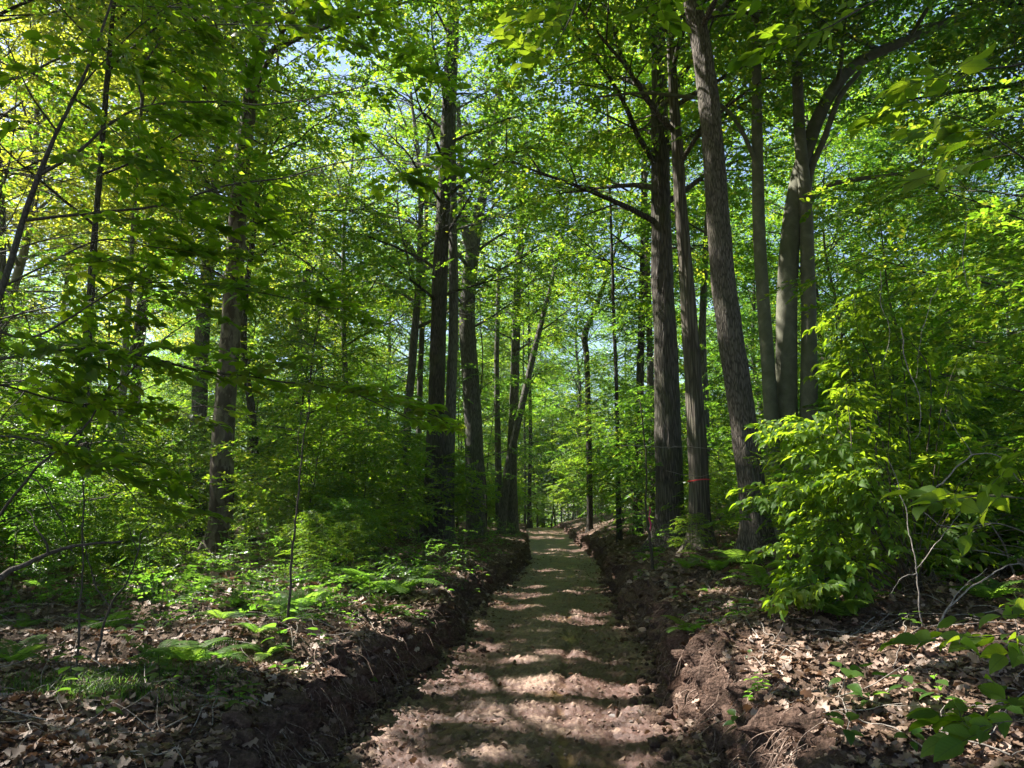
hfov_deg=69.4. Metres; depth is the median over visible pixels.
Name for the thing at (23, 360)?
understorey tree
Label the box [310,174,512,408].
canopy tree
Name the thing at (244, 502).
sapling
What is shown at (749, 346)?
canopy tree
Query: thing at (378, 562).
fern
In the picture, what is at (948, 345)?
sapling
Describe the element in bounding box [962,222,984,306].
dead vine
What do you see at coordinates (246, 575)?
fern
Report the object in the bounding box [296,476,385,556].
sapling
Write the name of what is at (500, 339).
canopy tree
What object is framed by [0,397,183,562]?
sapling
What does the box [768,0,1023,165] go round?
canopy tree
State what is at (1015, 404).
sapling
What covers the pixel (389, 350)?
canopy tree
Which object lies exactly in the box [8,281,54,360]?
canopy tree
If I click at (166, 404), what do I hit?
understorey tree
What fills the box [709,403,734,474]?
understorey tree
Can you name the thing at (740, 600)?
fern
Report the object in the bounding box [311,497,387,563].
sapling
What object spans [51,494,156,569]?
sapling
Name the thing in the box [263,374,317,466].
understorey tree
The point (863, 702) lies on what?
seedling
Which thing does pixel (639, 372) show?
slender tree
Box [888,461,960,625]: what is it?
dead vine
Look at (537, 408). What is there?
understorey tree
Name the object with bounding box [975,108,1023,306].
canopy tree
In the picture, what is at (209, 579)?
fern
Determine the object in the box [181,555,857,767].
loose earth
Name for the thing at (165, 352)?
canopy tree
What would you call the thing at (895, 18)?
canopy tree
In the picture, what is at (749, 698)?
seedling
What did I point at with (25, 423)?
sapling
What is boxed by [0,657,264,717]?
grass
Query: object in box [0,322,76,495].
sapling
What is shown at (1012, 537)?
thicket
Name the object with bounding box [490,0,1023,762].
young tree
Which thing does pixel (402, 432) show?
sapling
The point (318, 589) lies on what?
fern
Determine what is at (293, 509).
sapling
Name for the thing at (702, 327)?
slender tree
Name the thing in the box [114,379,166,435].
canopy tree
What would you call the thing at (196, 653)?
fern
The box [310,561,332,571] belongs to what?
fern
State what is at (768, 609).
seedling
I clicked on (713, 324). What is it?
understorey tree
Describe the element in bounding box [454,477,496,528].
sapling
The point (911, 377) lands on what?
dead vine
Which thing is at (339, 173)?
dark tree
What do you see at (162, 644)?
fern
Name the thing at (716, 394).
sapling
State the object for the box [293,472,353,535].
sapling
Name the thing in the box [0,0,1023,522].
sky
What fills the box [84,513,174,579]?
sapling
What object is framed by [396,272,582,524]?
understorey tree
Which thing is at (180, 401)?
understorey tree
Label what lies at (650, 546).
bent sapling
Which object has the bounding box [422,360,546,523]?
understorey tree
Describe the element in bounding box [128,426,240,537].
sapling
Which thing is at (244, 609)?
fern
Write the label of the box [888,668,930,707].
seedling
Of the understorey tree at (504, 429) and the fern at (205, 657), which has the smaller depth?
the fern at (205, 657)
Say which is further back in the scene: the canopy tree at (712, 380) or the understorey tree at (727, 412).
the canopy tree at (712, 380)
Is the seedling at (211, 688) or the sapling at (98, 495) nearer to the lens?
the seedling at (211, 688)
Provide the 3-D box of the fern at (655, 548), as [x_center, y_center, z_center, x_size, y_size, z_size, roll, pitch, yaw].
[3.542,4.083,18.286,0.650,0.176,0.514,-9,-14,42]
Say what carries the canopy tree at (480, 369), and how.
on the ground at (700, 676)
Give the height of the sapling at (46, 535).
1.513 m
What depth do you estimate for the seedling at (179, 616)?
6.30 m
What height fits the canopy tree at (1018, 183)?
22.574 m
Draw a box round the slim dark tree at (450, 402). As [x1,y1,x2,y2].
[344,0,549,542]
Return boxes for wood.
[92,341,756,527]
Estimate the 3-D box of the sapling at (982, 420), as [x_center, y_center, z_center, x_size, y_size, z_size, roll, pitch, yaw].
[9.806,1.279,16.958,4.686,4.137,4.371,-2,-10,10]
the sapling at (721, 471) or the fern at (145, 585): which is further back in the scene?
the sapling at (721, 471)
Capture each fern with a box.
[0,611,14,616]
[0,612,50,627]
[0,634,51,663]
[7,598,47,604]
[17,574,63,586]
[62,610,139,629]
[124,584,177,599]
[129,639,190,663]
[130,637,240,661]
[157,594,188,603]
[181,575,226,590]
[182,644,249,662]
[190,605,256,618]
[190,610,242,618]
[202,649,245,658]
[206,565,234,572]
[218,599,247,607]
[222,593,273,604]
[231,623,280,634]
[233,573,263,579]
[237,642,291,660]
[249,554,265,560]
[256,570,297,576]
[260,603,297,613]
[262,613,316,619]
[263,585,341,609]
[264,601,315,616]
[283,571,333,581]
[294,575,335,584]
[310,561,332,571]
[315,587,343,601]
[336,568,403,591]
[345,588,375,596]
[348,569,439,593]
[354,597,408,613]
[364,568,383,575]
[369,559,386,565]
[375,585,417,595]
[386,565,442,578]
[402,558,434,564]
[631,552,663,557]
[643,545,665,551]
[661,615,709,632]
[672,557,705,568]
[683,554,751,571]
[697,585,719,590]
[707,549,782,564]
[722,564,779,586]
[733,597,754,604]
[760,558,796,569]
[799,591,894,620]
[935,571,1023,600]
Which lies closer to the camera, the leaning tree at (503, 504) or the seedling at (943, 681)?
the seedling at (943, 681)
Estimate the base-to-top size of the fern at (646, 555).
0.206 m
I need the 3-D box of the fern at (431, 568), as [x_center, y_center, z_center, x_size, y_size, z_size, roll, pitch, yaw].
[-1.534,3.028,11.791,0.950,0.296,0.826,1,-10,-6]
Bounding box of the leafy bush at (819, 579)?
[725,287,1023,622]
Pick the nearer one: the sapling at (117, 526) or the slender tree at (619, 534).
the sapling at (117, 526)
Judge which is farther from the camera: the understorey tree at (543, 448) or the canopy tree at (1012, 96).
the understorey tree at (543, 448)
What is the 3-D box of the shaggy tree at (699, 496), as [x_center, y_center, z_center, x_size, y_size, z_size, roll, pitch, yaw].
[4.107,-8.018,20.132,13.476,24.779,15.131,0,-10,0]
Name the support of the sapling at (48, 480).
on the ground at (700, 676)
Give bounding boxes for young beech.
[0,0,494,524]
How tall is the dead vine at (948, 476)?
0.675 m
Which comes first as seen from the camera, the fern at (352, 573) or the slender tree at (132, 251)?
the fern at (352, 573)
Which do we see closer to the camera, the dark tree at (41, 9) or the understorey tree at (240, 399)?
the dark tree at (41, 9)
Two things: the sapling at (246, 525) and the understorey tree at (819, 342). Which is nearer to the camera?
the sapling at (246, 525)
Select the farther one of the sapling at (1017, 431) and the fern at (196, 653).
the sapling at (1017, 431)
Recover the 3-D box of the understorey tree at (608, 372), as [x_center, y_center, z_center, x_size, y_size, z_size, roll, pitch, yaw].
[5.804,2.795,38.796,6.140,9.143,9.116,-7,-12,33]
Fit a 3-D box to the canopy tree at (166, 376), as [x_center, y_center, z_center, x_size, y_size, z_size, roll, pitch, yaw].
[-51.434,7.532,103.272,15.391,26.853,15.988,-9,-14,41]
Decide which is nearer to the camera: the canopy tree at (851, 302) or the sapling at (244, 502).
the sapling at (244, 502)
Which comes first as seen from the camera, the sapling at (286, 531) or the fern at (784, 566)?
the fern at (784, 566)
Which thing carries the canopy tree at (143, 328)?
on the ground at (700, 676)
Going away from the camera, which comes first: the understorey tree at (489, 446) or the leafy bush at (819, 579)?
the leafy bush at (819, 579)
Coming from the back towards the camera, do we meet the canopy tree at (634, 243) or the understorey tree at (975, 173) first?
the canopy tree at (634, 243)
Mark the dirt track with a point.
(550, 543)
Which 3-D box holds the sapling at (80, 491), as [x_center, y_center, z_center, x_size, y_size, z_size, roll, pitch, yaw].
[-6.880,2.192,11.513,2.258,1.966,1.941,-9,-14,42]
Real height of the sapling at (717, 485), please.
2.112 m
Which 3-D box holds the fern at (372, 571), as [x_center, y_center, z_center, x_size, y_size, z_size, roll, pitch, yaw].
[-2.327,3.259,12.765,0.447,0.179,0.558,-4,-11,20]
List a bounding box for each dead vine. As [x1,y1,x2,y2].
[866,482,968,527]
[880,271,937,377]
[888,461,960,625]
[901,327,920,439]
[933,563,1023,642]
[936,412,1023,486]
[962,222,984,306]
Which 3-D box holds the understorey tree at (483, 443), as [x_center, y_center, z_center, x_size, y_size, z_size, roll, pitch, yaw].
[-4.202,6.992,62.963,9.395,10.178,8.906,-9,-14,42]
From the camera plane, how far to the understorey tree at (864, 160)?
26.99 m
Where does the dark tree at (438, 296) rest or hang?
on the ground at (700, 676)
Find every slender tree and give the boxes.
[0,0,314,490]
[479,227,593,527]
[486,229,569,523]
[517,2,705,542]
[524,37,730,535]
[541,10,748,531]
[609,0,827,483]
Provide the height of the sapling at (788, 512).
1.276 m
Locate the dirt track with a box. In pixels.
[334,528,708,767]
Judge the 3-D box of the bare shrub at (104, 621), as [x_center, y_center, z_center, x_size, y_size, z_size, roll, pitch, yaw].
[-2.632,0.934,4.913,0.521,1.978,0.034,0,-10,0]
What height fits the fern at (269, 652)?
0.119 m
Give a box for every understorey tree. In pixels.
[0,39,161,425]
[0,65,158,412]
[0,224,216,491]
[0,271,46,423]
[1,264,159,429]
[1,320,71,404]
[4,334,95,388]
[135,271,333,536]
[138,386,210,484]
[139,395,189,440]
[143,324,296,467]
[151,382,214,446]
[171,327,341,475]
[196,277,426,532]
[207,383,274,449]
[210,368,286,512]
[236,264,390,472]
[260,319,400,490]
[261,352,399,479]
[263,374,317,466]
[306,360,404,485]
[318,324,429,502]
[390,366,463,447]
[394,350,508,527]
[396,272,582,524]
[400,398,464,450]
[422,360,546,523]
[444,366,502,521]
[455,412,503,513]
[457,362,558,524]
[459,391,537,518]
[483,431,519,475]
[484,370,567,492]
[484,389,567,521]
[492,393,575,527]
[494,406,569,509]
[494,408,564,527]
[501,374,597,526]
[501,416,581,527]
[504,388,581,525]
[526,356,621,487]
[531,402,621,519]
[533,422,582,521]
[535,385,633,513]
[535,417,606,494]
[544,349,683,521]
[545,400,633,486]
[554,287,732,470]
[555,405,613,492]
[586,189,775,449]
[593,366,647,506]
[643,382,735,473]
[709,386,756,476]
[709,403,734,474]
[713,89,1000,418]
[714,219,982,430]
[720,290,859,439]
[737,153,1022,431]
[745,303,830,422]
[751,345,819,460]
[759,0,1023,390]
[817,121,1023,429]
[838,247,990,427]
[876,248,1023,450]
[903,65,1023,330]
[942,223,1023,427]
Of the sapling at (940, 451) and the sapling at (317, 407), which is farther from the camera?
the sapling at (317, 407)
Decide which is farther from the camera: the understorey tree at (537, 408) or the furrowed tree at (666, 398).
the understorey tree at (537, 408)
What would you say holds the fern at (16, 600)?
on the ground at (700, 676)
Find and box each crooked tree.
[333,39,512,533]
[521,111,702,532]
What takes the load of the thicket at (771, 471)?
on the ground at (700, 676)
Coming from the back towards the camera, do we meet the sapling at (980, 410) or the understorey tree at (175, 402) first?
the understorey tree at (175, 402)
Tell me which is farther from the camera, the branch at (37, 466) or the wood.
the wood
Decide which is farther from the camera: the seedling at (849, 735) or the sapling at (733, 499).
the sapling at (733, 499)
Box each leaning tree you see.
[413,0,869,554]
[486,96,639,534]
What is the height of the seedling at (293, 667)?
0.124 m
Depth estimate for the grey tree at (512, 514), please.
38.41 m
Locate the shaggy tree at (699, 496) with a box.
[446,0,889,553]
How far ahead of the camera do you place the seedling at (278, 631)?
5.88 m
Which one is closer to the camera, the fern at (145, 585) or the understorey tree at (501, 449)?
the fern at (145, 585)
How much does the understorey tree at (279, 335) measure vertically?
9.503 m
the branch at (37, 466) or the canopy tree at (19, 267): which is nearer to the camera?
the branch at (37, 466)
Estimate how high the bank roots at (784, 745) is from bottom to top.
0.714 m
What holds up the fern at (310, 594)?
on the ground at (700, 676)
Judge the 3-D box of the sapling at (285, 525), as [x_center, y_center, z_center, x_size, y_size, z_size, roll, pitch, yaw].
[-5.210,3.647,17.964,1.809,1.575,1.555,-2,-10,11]
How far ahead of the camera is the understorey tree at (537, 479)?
68.22 m
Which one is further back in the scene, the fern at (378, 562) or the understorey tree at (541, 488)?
the understorey tree at (541, 488)
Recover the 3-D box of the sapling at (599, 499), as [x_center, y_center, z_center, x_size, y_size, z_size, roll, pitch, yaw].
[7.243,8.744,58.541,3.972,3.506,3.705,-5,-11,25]
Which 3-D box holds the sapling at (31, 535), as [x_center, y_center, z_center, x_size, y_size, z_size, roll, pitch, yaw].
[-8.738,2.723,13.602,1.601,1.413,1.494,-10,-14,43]
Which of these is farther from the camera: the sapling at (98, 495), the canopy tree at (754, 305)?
the canopy tree at (754, 305)
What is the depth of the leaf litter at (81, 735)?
4.83 m
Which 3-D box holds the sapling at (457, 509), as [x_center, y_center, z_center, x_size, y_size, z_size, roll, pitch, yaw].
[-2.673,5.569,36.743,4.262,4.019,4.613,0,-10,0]
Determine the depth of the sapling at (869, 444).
12.62 m
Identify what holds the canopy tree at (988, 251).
on the ground at (700, 676)
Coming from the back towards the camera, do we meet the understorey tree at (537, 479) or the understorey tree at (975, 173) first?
the understorey tree at (537, 479)
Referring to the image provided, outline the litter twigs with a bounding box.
[0,538,1023,767]
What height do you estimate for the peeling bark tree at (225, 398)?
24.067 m
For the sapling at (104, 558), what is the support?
on the ground at (700, 676)
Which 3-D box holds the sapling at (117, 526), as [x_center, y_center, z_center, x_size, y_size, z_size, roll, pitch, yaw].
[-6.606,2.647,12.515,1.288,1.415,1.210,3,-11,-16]
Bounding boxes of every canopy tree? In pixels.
[0,0,168,251]
[0,0,242,365]
[0,0,245,227]
[0,0,262,348]
[0,1,134,304]
[0,7,200,382]
[1,39,319,439]
[2,6,343,415]
[5,271,97,385]
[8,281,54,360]
[22,181,190,397]
[34,137,222,417]
[48,0,274,106]
[60,0,454,543]
[60,332,155,401]
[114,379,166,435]
[117,297,220,424]
[127,315,236,505]
[142,350,189,438]
[144,306,261,404]
[160,298,283,410]
[191,264,339,518]
[201,60,507,483]
[212,127,395,521]
[274,2,572,538]
[274,230,412,418]
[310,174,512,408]
[311,200,460,487]
[326,338,415,430]
[367,220,529,403]
[373,333,425,430]
[391,338,492,437]
[423,334,507,430]
[457,338,556,445]
[476,270,582,474]
[480,314,565,426]
[485,301,605,527]
[520,235,653,518]
[571,283,653,506]
[606,164,771,363]
[651,227,800,498]
[672,0,1000,403]
[675,178,835,469]
[677,291,799,437]
[678,320,757,427]
[707,290,818,408]
[744,54,1023,422]
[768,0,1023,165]
[769,0,976,58]
[775,0,1023,103]
[797,261,945,379]
[834,27,1023,405]
[885,0,1023,281]
[897,0,1023,99]
[927,195,1023,420]
[931,175,1023,381]
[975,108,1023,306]
[1012,172,1023,239]
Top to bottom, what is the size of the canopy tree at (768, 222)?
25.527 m
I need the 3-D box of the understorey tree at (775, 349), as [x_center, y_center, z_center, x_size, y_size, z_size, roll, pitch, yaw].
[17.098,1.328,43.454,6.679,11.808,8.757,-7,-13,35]
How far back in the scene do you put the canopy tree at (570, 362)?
88.63 m
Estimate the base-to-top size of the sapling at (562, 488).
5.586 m
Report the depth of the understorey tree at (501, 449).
70.91 m
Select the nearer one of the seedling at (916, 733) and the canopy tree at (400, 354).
the seedling at (916, 733)
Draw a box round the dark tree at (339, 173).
[215,134,382,484]
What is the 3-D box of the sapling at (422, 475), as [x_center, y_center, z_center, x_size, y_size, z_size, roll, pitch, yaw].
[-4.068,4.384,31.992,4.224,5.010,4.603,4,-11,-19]
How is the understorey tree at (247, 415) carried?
on the ground at (700, 676)
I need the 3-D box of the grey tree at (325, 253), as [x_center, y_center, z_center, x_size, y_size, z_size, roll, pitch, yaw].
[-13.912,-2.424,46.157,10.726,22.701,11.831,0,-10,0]
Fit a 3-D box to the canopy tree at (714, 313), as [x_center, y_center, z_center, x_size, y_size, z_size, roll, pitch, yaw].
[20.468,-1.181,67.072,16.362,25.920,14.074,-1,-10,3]
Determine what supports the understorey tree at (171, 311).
on the ground at (700, 676)
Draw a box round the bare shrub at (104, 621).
[75,386,154,681]
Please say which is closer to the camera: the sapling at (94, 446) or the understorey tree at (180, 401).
the sapling at (94, 446)
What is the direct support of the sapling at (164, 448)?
on the ground at (700, 676)
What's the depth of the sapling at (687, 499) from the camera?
19.30 m
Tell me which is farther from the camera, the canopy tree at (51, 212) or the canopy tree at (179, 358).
the canopy tree at (179, 358)
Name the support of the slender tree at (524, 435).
on the ground at (700, 676)
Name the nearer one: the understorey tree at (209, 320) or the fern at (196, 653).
the fern at (196, 653)
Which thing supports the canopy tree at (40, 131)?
on the ground at (700, 676)
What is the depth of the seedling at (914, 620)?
5.25 m
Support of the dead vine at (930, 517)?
attached to the leafy bush at (819, 579)
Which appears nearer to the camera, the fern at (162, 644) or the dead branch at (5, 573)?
the dead branch at (5, 573)
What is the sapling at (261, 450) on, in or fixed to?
on the ground at (700, 676)
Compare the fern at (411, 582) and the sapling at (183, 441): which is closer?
the fern at (411, 582)
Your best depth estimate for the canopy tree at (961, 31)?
14.19 m
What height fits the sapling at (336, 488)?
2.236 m
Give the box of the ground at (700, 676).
[0,504,1023,767]
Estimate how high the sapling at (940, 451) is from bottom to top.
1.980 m
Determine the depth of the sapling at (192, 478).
28.49 m
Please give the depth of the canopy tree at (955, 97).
34.76 m
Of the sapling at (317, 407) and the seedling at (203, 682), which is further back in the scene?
the sapling at (317, 407)
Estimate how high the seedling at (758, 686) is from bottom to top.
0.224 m
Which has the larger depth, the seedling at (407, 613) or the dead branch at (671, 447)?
the dead branch at (671, 447)
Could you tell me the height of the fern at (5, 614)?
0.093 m
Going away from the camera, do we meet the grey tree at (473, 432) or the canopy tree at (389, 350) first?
the grey tree at (473, 432)
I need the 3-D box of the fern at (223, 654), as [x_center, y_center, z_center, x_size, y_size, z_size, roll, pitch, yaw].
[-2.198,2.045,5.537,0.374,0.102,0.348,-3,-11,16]
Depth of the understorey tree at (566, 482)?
60.70 m
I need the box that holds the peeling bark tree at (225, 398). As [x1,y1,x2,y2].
[67,0,527,554]
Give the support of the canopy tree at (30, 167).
on the ground at (700, 676)
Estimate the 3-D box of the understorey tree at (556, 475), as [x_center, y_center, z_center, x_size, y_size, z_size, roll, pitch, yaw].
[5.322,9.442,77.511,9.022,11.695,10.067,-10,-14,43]
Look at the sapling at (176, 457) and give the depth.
34.17 m
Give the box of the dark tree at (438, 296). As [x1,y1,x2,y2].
[300,0,612,542]
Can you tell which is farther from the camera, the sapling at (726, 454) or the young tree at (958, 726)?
the sapling at (726, 454)
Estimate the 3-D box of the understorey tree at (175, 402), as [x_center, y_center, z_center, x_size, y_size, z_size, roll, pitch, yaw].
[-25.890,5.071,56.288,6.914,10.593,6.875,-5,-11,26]
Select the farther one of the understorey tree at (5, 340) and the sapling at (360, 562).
the understorey tree at (5, 340)
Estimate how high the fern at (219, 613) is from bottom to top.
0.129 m
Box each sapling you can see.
[0,294,158,530]
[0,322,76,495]
[0,366,13,503]
[0,376,151,503]
[0,377,62,468]
[0,382,96,510]
[0,382,148,526]
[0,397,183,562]
[0,414,104,534]
[0,448,92,588]
[0,474,44,568]
[0,493,20,567]
[1,462,145,577]
[1,494,94,573]
[1,497,71,562]
[3,465,168,575]
[3,483,87,556]
[15,491,124,579]
[45,484,128,559]
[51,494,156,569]
[70,439,154,505]
[73,498,211,598]
[77,519,162,574]
[83,499,158,571]
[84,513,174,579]
[104,467,208,572]
[109,401,264,545]
[109,428,201,529]
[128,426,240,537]
[134,440,209,534]
[137,436,189,510]
[154,419,287,533]
[184,393,407,551]
[216,480,303,552]
[234,473,267,520]
[235,428,339,529]
[235,434,277,509]
[247,478,337,557]
[263,502,322,554]
[267,378,451,535]
[267,479,331,557]
[267,520,327,566]
[268,427,438,548]
[272,397,434,523]
[274,510,348,580]
[275,422,379,509]
[280,403,309,623]
[286,511,352,562]
[291,494,379,563]
[292,473,363,538]
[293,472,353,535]
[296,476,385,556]
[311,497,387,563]
[324,509,374,554]
[324,514,380,573]
[328,500,396,565]
[353,432,463,533]
[372,432,472,533]
[373,445,501,532]
[389,441,465,526]
[421,459,498,530]
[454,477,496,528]
[464,458,524,518]
[486,477,549,523]
[518,485,552,522]
[519,494,557,526]
[522,511,547,527]
[540,456,604,518]
[545,498,575,525]
[557,435,621,515]
[564,435,629,513]
[564,463,632,524]
[569,393,688,531]
[584,473,615,508]
[585,383,737,534]
[596,417,687,507]
[598,440,687,528]
[633,353,763,519]
[639,399,654,569]
[660,469,737,536]
[666,512,714,552]
[680,457,739,541]
[683,420,738,499]
[710,448,735,503]
[717,473,782,531]
[723,425,820,537]
[728,468,814,540]
[759,401,906,455]
[761,376,1000,516]
[770,491,828,538]
[791,301,1023,470]
[803,414,917,501]
[860,192,1023,499]
[860,342,1023,519]
[863,411,935,454]
[899,375,1023,450]
[915,439,989,517]
[949,327,1023,479]
[961,368,1023,450]
[986,374,1023,447]
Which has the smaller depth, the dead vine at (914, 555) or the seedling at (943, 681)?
the seedling at (943, 681)
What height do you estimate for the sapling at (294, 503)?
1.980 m
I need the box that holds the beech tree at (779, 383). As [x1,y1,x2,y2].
[594,0,1017,540]
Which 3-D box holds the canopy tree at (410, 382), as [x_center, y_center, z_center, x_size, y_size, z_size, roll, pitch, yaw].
[-3.875,-6.352,32.104,13.530,25.898,12.576,0,-10,0]
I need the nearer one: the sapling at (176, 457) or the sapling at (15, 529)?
the sapling at (15, 529)
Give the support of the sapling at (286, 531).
on the ground at (700, 676)
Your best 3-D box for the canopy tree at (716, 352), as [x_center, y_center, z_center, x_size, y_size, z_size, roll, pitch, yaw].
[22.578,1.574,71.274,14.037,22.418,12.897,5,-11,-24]
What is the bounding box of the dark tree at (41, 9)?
[0,0,374,562]
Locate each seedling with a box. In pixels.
[45,643,68,669]
[50,646,94,684]
[57,667,104,711]
[86,692,122,723]
[113,624,145,649]
[143,654,177,687]
[156,614,187,629]
[195,675,214,690]
[205,679,227,702]
[211,687,247,709]
[223,677,254,706]
[237,683,263,700]
[260,617,298,654]
[268,604,294,615]
[268,659,294,672]
[273,605,295,616]
[289,662,309,672]
[307,627,331,639]
[346,584,367,608]
[348,609,360,624]
[396,605,411,619]
[669,586,685,598]
[699,595,723,623]
[723,709,737,725]
[724,602,751,620]
[743,686,759,699]
[745,677,771,691]
[751,671,772,687]
[759,597,788,627]
[826,712,864,750]
[829,661,864,696]
[850,662,887,681]
[850,690,888,706]
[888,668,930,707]
[893,727,924,751]
[899,611,923,630]
[914,673,964,716]
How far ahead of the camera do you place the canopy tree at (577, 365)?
62.88 m
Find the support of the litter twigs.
on the leaf litter at (81, 735)
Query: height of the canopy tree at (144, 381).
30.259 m
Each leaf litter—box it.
[0,548,1023,767]
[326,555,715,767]
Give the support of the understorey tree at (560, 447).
on the ground at (700, 676)
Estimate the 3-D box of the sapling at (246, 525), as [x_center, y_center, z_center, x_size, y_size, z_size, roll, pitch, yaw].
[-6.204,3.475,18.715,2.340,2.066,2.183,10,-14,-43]
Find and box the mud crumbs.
[336,585,699,767]
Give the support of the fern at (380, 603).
on the ground at (700, 676)
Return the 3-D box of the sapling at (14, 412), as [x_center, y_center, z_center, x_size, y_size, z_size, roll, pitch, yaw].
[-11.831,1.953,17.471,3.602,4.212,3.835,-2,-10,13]
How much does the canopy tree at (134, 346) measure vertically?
26.323 m
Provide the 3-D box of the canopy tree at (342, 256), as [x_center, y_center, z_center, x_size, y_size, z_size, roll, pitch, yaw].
[-7.387,-4.700,35.876,14.445,23.780,13.553,0,-10,0]
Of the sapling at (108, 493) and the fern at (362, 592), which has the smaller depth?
the fern at (362, 592)
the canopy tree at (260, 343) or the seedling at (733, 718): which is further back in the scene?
the canopy tree at (260, 343)
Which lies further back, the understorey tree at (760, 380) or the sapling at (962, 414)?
the understorey tree at (760, 380)
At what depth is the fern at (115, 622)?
6.49 m
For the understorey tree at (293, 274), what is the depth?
32.51 m
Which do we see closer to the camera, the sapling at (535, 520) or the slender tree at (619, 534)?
the slender tree at (619, 534)
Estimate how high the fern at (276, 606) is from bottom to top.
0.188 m
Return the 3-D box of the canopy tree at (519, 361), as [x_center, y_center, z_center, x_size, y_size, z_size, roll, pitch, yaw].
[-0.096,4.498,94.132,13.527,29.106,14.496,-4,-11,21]
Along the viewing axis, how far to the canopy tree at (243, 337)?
25.64 m
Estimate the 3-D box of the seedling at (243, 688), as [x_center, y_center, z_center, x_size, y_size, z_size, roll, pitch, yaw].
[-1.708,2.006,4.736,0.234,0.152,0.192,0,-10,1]
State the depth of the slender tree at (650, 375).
30.54 m
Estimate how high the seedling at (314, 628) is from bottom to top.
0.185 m
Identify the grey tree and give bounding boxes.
[88,1,350,536]
[222,183,381,460]
[312,27,591,538]
[429,95,615,535]
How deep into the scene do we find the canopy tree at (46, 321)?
75.98 m
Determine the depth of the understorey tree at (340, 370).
36.01 m
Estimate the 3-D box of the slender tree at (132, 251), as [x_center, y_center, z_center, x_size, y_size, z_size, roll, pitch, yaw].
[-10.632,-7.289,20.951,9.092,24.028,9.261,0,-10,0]
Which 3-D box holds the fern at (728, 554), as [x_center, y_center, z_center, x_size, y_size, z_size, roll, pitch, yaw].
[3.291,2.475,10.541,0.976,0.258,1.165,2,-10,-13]
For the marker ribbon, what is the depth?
18.69 m
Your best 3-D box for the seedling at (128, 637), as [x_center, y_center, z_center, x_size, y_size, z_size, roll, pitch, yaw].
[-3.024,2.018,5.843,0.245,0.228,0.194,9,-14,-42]
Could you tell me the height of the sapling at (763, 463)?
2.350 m
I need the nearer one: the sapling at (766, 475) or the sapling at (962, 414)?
the sapling at (766, 475)
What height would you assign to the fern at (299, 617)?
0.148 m
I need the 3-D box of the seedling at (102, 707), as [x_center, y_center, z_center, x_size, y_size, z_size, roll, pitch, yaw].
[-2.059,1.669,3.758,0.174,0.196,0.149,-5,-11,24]
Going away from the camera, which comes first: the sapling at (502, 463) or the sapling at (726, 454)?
the sapling at (726, 454)
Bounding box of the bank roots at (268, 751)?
[182,556,522,767]
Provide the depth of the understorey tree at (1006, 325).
28.52 m
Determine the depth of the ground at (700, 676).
5.92 m
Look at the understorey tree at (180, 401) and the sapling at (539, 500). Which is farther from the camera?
the sapling at (539, 500)
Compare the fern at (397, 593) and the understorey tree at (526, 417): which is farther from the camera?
the understorey tree at (526, 417)
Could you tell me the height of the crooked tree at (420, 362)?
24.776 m
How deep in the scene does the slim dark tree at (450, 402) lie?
27.69 m
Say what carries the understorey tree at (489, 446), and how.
on the ground at (700, 676)
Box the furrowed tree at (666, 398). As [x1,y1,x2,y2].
[418,0,870,553]
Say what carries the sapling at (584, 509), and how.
on the ground at (700, 676)
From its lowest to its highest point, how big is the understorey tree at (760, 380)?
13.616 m
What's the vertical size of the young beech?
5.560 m
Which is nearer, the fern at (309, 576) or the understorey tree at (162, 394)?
the fern at (309, 576)
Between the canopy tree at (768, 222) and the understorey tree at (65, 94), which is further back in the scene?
the canopy tree at (768, 222)
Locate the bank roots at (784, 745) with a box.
[599,552,844,767]
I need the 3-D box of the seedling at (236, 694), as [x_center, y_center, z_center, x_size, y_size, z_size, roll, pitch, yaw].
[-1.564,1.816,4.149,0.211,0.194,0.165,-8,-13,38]
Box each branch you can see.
[0,312,204,560]
[0,508,121,581]
[622,445,725,476]
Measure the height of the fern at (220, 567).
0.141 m
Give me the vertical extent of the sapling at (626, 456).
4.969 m
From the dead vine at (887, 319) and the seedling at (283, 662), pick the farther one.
the dead vine at (887, 319)
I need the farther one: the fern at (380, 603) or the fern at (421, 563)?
the fern at (421, 563)
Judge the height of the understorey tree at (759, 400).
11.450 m
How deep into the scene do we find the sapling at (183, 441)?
25.92 m
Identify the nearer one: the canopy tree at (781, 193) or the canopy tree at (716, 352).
the canopy tree at (781, 193)
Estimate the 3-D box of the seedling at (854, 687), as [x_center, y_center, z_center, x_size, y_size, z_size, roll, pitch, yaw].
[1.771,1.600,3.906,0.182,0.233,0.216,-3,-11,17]
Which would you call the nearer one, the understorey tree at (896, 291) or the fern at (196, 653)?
the fern at (196, 653)
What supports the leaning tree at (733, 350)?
on the ground at (700, 676)
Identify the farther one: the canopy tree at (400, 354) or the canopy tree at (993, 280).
the canopy tree at (400, 354)
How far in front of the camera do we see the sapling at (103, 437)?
9.42 m
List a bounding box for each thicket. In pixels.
[701,484,1021,591]
[715,448,1023,534]
[795,451,1023,544]
[810,417,1023,585]
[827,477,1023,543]
[827,495,1023,582]
[868,431,1023,539]
[879,518,1023,577]
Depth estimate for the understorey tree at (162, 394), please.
51.65 m
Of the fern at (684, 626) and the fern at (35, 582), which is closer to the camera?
the fern at (684, 626)
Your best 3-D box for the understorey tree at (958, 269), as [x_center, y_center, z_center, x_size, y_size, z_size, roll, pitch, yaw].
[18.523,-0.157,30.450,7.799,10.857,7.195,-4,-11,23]
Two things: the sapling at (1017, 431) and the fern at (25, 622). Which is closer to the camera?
the fern at (25, 622)
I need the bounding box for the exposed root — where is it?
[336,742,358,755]
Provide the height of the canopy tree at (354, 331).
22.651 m

